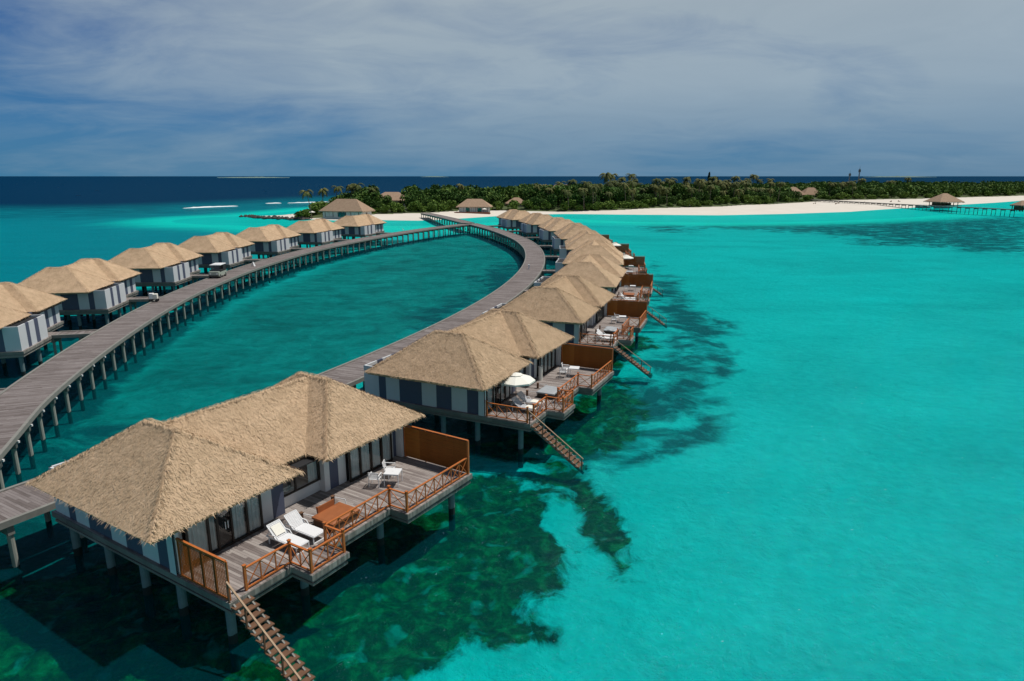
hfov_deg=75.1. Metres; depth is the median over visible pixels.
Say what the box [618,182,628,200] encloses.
palm tree
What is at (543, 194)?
broadleaf tree
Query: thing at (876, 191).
broadleaf tree
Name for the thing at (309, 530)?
sun lounger
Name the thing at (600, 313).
sliding door
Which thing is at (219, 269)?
buggy
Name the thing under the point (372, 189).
palm tree
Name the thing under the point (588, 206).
shrub
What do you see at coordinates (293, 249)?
jetty
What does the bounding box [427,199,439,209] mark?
shrub
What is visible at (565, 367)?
deck chair
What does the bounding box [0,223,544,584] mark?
curved walkway
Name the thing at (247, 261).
jetty
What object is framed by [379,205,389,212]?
shrub
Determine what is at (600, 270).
overwater villa
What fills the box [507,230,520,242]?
jetty
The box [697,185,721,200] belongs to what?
broadleaf tree
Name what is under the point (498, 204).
shrub
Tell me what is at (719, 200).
shrub
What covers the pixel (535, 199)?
broadleaf tree
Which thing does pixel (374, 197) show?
broadleaf tree
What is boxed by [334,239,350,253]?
jetty
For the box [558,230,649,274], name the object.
overwater villa
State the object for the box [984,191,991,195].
shrub
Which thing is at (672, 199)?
broadleaf tree
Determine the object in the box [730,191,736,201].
broadleaf tree
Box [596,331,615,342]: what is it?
sun lounger
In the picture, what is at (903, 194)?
shrub
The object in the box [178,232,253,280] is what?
overwater villa
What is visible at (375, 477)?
deck chair
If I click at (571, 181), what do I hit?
palm tree
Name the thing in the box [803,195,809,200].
shrub
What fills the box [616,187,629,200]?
broadleaf tree
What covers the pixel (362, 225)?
overwater villa
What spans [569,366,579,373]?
deck table
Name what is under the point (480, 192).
broadleaf tree
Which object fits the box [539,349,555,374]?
sliding door
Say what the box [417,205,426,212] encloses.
shrub
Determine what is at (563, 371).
deck chair
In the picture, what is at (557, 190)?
broadleaf tree
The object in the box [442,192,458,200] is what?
broadleaf tree
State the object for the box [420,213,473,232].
beach walkway
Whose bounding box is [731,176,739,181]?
palm tree
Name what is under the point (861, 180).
palm tree
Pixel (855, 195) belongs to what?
shrub
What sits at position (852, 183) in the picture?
palm tree
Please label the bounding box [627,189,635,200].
palm tree
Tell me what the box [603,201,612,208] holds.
shrub
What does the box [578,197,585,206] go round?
broadleaf tree
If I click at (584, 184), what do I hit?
palm tree
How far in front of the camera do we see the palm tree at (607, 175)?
393.34 m
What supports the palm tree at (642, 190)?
on the ground cover
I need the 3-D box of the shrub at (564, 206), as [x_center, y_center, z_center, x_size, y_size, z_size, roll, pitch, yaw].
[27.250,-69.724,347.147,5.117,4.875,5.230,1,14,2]
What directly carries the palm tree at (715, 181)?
on the ground cover
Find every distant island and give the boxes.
[221,177,283,177]
[876,176,917,176]
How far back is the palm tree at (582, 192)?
345.36 m
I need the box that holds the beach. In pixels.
[172,195,1023,226]
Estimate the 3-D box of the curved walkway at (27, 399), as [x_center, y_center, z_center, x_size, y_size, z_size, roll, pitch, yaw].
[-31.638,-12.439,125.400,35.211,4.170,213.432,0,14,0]
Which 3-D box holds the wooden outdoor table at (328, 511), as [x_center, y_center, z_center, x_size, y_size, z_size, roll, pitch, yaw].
[-8.606,8.165,32.093,2.270,0.745,2.305,8,16,31]
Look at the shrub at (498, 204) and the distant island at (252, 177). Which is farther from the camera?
the distant island at (252, 177)
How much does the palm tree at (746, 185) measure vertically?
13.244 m
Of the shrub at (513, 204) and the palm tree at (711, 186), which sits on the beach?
the shrub at (513, 204)
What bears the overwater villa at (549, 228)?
on the sea
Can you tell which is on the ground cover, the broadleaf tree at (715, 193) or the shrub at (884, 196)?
the broadleaf tree at (715, 193)
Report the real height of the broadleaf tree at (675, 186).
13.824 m
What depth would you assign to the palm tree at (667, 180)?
415.80 m
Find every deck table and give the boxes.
[383,468,402,486]
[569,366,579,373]
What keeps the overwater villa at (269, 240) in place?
on the sea
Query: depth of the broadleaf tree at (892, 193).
526.56 m
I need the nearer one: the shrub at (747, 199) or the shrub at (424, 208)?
the shrub at (424, 208)
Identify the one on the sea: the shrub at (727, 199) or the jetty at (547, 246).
the jetty at (547, 246)
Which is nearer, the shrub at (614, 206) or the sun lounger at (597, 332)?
the sun lounger at (597, 332)
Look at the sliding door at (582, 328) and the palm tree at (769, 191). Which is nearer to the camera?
the sliding door at (582, 328)
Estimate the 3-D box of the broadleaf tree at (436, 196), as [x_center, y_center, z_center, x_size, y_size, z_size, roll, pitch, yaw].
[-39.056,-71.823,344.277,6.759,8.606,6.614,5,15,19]
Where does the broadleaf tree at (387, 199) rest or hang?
on the ground cover
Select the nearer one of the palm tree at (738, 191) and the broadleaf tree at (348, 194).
the broadleaf tree at (348, 194)
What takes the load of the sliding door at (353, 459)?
in the overwater villa at (195, 503)
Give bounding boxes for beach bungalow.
[454,199,492,213]
[505,197,524,205]
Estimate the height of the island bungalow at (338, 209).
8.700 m
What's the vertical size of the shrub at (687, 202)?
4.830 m
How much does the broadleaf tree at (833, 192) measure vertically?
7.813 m
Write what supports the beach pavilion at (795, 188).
on the beach
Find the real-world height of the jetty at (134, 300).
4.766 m
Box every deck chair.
[368,472,381,483]
[382,459,395,477]
[559,367,566,376]
[561,363,568,373]
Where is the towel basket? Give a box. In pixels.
[538,366,542,380]
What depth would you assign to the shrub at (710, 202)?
393.58 m
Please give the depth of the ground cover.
381.17 m
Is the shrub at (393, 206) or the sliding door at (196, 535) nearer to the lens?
the sliding door at (196, 535)
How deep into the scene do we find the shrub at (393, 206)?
317.40 m
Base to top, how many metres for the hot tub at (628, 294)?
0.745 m
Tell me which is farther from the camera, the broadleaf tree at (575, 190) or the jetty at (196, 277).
the broadleaf tree at (575, 190)
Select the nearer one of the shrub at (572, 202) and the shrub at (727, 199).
the shrub at (572, 202)
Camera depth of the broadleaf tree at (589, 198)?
353.18 m
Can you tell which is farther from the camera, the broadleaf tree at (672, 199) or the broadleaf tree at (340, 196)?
the broadleaf tree at (672, 199)
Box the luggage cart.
[148,293,158,301]
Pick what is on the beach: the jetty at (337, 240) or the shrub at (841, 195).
the shrub at (841, 195)
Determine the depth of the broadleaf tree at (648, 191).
391.57 m
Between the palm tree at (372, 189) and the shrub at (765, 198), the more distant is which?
the shrub at (765, 198)
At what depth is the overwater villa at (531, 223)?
194.95 m
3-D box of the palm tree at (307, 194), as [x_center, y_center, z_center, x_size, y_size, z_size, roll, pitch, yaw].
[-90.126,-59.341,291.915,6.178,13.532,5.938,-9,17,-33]
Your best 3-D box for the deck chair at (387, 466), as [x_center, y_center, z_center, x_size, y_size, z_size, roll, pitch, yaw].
[-6.747,7.016,36.469,0.620,0.875,0.590,0,14,2]
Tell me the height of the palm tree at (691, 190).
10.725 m
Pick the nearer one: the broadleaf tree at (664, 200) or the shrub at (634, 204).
the shrub at (634, 204)
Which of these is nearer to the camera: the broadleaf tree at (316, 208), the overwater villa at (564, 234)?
the overwater villa at (564, 234)
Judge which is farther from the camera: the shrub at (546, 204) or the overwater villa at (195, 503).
the shrub at (546, 204)
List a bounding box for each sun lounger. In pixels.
[266,519,309,555]
[284,509,323,544]
[510,396,539,414]
[516,391,544,408]
[596,329,616,338]
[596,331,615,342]
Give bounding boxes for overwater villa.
[0,282,66,376]
[18,258,140,331]
[25,371,471,680]
[108,242,202,303]
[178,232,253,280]
[235,224,300,266]
[286,218,343,253]
[333,214,386,246]
[363,308,613,474]
[482,274,652,378]
[497,209,533,236]
[519,213,552,242]
[534,253,666,327]
[538,217,574,252]
[551,223,617,261]
[555,240,662,296]
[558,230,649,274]
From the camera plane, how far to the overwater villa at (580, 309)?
67.64 m
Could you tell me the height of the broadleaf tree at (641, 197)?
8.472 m
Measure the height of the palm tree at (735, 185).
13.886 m
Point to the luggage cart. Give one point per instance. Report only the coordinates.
(152, 296)
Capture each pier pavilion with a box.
[923,193,964,205]
[1010,200,1023,211]
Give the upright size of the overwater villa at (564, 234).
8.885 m
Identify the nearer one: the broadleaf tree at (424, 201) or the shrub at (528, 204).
the broadleaf tree at (424, 201)
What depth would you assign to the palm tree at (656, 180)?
391.14 m
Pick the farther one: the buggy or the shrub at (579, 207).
the shrub at (579, 207)
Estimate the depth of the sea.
46.65 m
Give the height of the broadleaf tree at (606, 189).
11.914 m
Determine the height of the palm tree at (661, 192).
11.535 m
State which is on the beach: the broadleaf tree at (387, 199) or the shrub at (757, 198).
the shrub at (757, 198)
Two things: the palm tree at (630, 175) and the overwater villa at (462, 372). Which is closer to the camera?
the overwater villa at (462, 372)
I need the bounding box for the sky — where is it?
[0,0,1023,175]
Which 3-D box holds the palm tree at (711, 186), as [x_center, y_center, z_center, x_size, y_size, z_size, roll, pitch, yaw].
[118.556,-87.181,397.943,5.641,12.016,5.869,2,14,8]
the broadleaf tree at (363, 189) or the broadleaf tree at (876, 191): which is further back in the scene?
the broadleaf tree at (876, 191)
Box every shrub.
[294,210,308,216]
[308,202,320,208]
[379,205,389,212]
[387,202,398,211]
[396,205,405,211]
[406,206,415,211]
[408,200,422,211]
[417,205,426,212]
[426,203,436,210]
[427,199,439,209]
[436,205,446,211]
[442,200,455,209]
[493,201,503,208]
[506,200,519,209]
[521,200,533,208]
[541,200,551,208]
[559,202,568,209]
[565,199,575,208]
[574,205,584,210]
[584,202,593,209]
[591,201,602,209]
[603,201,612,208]
[610,203,618,209]
[619,201,631,207]
[628,201,639,208]
[639,199,649,203]
[648,196,656,205]
[676,200,683,205]
[683,199,692,206]
[689,197,698,206]
[705,200,713,205]
[713,196,724,203]
[720,195,730,203]
[731,196,740,203]
[741,195,753,203]
[753,195,760,200]
[761,195,768,203]
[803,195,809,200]
[836,192,846,199]
[852,193,859,199]
[866,194,875,198]
[880,194,889,198]
[898,191,909,198]
[954,191,962,196]
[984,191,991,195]
[1003,190,1011,195]
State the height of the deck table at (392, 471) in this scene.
0.735 m
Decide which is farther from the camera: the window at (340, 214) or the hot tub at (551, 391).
the window at (340, 214)
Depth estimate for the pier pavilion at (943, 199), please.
379.85 m
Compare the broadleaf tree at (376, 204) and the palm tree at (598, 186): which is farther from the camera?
the palm tree at (598, 186)
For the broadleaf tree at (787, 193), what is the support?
on the beach
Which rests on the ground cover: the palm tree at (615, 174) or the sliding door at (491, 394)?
the palm tree at (615, 174)
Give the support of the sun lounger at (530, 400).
on the overwater villa at (462, 372)
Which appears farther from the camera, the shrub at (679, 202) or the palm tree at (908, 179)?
the palm tree at (908, 179)
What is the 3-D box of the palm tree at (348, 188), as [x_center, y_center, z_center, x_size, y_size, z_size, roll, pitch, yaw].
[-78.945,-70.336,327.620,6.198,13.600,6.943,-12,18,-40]
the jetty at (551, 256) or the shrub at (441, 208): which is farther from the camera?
the shrub at (441, 208)
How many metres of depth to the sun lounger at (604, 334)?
67.54 m
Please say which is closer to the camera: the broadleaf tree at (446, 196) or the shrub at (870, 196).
the broadleaf tree at (446, 196)
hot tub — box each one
[526,382,561,399]
[595,325,618,334]
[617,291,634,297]
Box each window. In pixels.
[284,455,320,497]
[325,212,332,216]
[338,212,345,216]
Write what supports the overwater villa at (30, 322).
on the sea
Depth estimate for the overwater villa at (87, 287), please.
82.57 m
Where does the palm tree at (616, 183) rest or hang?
on the ground cover
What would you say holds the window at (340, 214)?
in the island bungalow at (338, 209)
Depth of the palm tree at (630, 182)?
362.51 m
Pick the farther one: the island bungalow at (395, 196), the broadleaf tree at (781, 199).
the broadleaf tree at (781, 199)
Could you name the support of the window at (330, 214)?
in the island bungalow at (338, 209)
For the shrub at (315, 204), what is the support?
on the beach
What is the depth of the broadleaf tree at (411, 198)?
328.67 m
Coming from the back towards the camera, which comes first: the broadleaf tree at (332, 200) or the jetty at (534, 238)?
the broadleaf tree at (332, 200)
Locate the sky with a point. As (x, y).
(88, 87)
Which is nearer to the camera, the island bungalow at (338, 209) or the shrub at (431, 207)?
the island bungalow at (338, 209)
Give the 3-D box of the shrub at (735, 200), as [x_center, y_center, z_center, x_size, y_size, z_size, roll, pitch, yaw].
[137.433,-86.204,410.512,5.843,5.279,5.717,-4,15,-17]
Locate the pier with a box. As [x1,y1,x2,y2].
[810,199,1014,216]
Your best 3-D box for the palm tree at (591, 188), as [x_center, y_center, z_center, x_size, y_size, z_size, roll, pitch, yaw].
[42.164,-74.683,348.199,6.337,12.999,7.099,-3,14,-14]
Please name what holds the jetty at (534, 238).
on the sea
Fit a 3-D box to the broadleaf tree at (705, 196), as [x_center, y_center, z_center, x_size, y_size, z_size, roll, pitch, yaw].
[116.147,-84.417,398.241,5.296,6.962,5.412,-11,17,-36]
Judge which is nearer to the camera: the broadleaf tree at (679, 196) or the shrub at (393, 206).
the shrub at (393, 206)
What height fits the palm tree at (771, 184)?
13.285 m
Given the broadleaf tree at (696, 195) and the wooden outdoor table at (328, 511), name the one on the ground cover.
the broadleaf tree at (696, 195)
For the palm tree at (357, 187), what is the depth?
321.14 m
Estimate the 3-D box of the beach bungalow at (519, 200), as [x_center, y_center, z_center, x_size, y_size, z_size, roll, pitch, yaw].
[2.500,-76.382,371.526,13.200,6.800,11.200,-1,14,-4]
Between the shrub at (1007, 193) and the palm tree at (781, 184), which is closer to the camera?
the palm tree at (781, 184)
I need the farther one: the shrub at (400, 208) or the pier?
the pier
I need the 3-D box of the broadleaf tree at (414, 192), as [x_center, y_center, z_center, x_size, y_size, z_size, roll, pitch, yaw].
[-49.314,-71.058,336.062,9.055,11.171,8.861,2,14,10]
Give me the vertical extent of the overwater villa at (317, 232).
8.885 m
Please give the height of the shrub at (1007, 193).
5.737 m
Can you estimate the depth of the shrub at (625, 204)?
358.58 m
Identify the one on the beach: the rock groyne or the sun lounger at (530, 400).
the rock groyne
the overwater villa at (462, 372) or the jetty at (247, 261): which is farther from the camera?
the jetty at (247, 261)
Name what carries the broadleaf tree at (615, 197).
on the ground cover
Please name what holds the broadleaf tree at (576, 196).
on the beach
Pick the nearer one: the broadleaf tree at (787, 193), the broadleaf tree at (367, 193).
the broadleaf tree at (367, 193)
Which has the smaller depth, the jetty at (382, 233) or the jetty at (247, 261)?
the jetty at (247, 261)
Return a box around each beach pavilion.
[791,187,805,194]
[802,187,817,196]
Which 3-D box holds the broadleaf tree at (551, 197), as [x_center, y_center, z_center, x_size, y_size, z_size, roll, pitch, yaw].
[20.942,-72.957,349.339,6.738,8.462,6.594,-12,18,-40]
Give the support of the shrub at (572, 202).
on the beach
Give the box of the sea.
[0,176,1023,680]
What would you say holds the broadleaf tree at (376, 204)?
on the ground cover
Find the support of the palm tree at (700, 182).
on the ground cover
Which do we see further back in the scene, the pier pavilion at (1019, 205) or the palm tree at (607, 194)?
the palm tree at (607, 194)
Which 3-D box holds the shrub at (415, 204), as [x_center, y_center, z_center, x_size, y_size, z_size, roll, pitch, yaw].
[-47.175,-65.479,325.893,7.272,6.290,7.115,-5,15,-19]
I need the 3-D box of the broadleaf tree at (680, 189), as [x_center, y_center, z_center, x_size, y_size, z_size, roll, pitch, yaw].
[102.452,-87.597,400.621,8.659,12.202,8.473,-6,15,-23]
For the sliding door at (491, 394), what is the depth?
47.43 m
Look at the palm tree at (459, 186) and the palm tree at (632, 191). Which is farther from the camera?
the palm tree at (459, 186)
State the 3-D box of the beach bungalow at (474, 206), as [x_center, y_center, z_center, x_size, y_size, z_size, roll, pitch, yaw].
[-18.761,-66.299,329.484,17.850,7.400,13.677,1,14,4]
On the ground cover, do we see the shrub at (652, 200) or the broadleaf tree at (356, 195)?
the broadleaf tree at (356, 195)
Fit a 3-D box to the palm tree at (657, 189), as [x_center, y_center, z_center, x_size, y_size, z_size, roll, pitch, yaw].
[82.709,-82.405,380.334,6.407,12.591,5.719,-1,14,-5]
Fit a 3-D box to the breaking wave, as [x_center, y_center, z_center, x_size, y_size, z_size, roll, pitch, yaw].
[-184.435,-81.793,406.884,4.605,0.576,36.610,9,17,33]
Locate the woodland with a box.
[404,180,1023,204]
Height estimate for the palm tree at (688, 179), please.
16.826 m
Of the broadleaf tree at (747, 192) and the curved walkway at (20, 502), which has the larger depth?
the broadleaf tree at (747, 192)
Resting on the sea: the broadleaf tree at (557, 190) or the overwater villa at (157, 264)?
the overwater villa at (157, 264)
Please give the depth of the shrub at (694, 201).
385.74 m
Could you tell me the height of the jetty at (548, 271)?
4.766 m
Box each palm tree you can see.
[298,189,311,218]
[317,188,328,200]
[331,186,342,195]
[345,184,355,193]
[351,183,363,191]
[367,187,378,192]
[456,183,464,190]
[532,184,541,190]
[545,188,554,194]
[562,190,571,209]
[566,179,576,185]
[578,188,588,210]
[581,181,590,187]
[588,185,598,203]
[593,183,603,201]
[599,172,612,185]
[603,181,614,186]
[604,192,611,198]
[608,173,618,180]
[613,180,621,186]
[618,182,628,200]
[626,173,636,179]
[626,180,637,200]
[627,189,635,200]
[639,187,647,193]
[651,178,661,185]
[652,185,661,197]
[654,187,664,197]
[663,187,671,205]
[664,178,673,187]
[682,177,690,185]
[687,187,695,193]
[694,178,706,189]
[707,184,714,194]
[708,176,717,182]
[712,179,722,185]
[717,182,726,188]
[730,181,739,196]
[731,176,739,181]
[734,189,744,196]
[742,182,751,189]
[750,174,758,184]
[765,188,774,193]
[768,182,774,188]
[777,182,785,199]
[848,180,856,194]
[857,178,866,184]
[904,177,911,182]
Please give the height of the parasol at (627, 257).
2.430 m
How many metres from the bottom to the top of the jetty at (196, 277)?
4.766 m
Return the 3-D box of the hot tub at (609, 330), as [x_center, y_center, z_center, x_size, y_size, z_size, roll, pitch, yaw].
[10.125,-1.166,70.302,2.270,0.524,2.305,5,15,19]
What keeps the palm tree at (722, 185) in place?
on the ground cover
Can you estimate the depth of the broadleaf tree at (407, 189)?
350.83 m
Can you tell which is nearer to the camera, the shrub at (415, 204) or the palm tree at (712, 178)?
the shrub at (415, 204)
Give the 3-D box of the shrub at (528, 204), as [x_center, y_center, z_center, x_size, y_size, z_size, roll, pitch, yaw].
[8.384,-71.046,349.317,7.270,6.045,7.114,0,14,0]
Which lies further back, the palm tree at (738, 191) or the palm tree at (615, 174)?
the palm tree at (615, 174)
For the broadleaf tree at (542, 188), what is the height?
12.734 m
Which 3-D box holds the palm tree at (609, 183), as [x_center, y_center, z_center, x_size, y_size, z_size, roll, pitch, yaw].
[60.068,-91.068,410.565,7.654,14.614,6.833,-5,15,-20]
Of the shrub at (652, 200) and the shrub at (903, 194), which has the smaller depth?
the shrub at (652, 200)
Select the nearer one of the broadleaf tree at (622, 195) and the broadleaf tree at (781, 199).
the broadleaf tree at (622, 195)
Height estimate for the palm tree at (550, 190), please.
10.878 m
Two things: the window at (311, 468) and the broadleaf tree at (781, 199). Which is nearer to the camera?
the window at (311, 468)
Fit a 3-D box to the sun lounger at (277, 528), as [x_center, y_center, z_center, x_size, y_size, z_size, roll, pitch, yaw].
[-9.999,8.716,29.589,2.042,0.878,0.765,8,16,31]
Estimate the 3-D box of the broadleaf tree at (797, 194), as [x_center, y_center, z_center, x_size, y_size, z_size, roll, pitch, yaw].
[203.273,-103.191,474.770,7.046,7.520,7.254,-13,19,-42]
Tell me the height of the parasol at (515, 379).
2.430 m
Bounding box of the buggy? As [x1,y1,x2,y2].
[209,263,226,277]
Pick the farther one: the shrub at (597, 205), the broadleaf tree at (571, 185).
the broadleaf tree at (571, 185)
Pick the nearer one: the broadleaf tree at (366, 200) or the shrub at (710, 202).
the broadleaf tree at (366, 200)
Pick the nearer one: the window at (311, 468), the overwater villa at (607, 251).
the window at (311, 468)
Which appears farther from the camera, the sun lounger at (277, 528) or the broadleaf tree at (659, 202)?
the broadleaf tree at (659, 202)
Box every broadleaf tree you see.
[311,205,320,213]
[328,197,336,203]
[335,194,345,198]
[340,192,351,197]
[352,192,361,198]
[355,186,369,192]
[356,190,384,204]
[363,195,372,207]
[370,194,379,207]
[371,200,381,208]
[383,195,392,209]
[399,184,420,203]
[402,194,417,206]
[405,189,421,205]
[419,197,430,205]
[428,187,442,200]
[430,184,441,192]
[432,193,441,203]
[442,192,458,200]
[456,195,467,203]
[475,189,486,200]
[486,193,501,206]
[494,195,502,203]
[522,186,539,200]
[531,196,538,205]
[533,191,546,197]
[538,198,545,207]
[540,185,559,201]
[547,184,571,203]
[547,193,557,208]
[562,184,577,201]
[570,192,580,205]
[571,188,580,195]
[572,185,590,202]
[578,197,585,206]
[584,195,592,203]
[598,186,618,202]
[612,192,621,201]
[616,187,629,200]
[617,191,626,201]
[636,193,648,200]
[642,184,653,194]
[656,198,662,205]
[661,196,667,204]
[667,196,676,204]
[671,182,683,199]
[675,185,688,202]
[675,193,681,201]
[691,192,703,201]
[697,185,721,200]
[702,194,709,200]
[709,189,719,201]
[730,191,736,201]
[743,190,753,195]
[779,193,784,201]
[780,191,790,196]
[793,190,801,198]
[830,190,837,195]
[872,189,880,197]
[888,188,898,197]
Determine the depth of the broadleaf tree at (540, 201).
349.00 m
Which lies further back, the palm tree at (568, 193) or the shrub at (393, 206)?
the palm tree at (568, 193)
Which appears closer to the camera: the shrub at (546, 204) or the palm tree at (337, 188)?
the palm tree at (337, 188)
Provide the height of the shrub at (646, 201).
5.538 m
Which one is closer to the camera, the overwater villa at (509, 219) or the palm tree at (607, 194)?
the overwater villa at (509, 219)
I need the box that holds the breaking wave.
[190,206,230,207]
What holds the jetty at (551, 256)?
on the sea
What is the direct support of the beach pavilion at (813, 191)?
on the beach
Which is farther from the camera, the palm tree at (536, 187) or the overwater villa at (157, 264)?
the palm tree at (536, 187)
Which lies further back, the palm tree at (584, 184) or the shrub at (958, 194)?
the shrub at (958, 194)
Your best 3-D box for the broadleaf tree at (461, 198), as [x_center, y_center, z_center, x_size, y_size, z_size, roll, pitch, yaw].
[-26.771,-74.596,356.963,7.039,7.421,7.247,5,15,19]
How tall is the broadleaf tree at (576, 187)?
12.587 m
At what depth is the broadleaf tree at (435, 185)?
404.65 m
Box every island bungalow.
[318,199,374,218]
[381,192,404,205]
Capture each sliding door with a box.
[184,494,263,564]
[348,432,392,481]
[486,383,510,411]
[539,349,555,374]
[579,321,586,338]
[597,306,603,322]
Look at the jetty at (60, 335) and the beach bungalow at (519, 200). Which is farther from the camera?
the beach bungalow at (519, 200)
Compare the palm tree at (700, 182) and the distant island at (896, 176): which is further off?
the distant island at (896, 176)
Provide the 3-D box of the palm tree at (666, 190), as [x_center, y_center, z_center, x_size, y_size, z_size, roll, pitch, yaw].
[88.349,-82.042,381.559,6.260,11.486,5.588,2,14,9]
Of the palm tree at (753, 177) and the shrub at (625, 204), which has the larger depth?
the palm tree at (753, 177)
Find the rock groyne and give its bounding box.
[239,214,310,219]
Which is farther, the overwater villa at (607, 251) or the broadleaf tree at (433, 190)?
the broadleaf tree at (433, 190)
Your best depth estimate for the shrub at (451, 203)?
342.67 m
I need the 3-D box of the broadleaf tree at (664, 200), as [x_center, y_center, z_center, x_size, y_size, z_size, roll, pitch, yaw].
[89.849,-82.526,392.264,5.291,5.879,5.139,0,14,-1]
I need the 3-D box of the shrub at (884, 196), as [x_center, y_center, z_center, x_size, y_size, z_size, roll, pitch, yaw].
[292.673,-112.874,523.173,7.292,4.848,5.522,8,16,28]
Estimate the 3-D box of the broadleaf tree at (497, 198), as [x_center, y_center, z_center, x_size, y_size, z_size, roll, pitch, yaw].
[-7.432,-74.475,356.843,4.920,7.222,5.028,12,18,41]
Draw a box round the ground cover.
[305,192,1023,217]
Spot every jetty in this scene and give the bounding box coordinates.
[51,329,97,354]
[129,296,161,323]
[191,274,210,296]
[244,259,263,277]
[291,248,306,263]
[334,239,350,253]
[376,232,387,244]
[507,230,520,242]
[525,237,538,244]
[538,245,551,260]
[542,269,554,275]
[545,255,557,273]
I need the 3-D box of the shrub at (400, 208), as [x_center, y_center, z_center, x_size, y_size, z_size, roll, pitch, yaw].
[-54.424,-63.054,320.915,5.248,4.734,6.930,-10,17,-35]
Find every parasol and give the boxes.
[499,372,534,405]
[623,255,633,258]
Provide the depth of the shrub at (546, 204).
346.62 m
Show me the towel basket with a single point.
(540, 373)
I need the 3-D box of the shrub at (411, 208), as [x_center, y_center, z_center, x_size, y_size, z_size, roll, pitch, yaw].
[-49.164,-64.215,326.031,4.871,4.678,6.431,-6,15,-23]
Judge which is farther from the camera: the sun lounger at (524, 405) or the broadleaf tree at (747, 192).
the broadleaf tree at (747, 192)
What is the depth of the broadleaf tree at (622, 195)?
362.70 m
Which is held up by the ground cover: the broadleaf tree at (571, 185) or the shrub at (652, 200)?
the broadleaf tree at (571, 185)
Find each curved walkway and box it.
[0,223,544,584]
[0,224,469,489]
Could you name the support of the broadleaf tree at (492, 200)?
on the ground cover
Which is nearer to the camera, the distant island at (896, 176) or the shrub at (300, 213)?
the shrub at (300, 213)
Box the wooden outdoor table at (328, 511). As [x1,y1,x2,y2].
[299,495,359,531]
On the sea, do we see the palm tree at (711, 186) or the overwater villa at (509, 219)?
the overwater villa at (509, 219)
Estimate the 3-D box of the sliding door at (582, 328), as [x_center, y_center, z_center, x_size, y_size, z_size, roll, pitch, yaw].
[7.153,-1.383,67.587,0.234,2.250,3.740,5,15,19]
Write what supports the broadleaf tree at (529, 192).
on the ground cover
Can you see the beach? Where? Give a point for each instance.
(803, 211)
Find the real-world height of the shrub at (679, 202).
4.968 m
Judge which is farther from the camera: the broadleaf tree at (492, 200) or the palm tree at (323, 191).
the broadleaf tree at (492, 200)

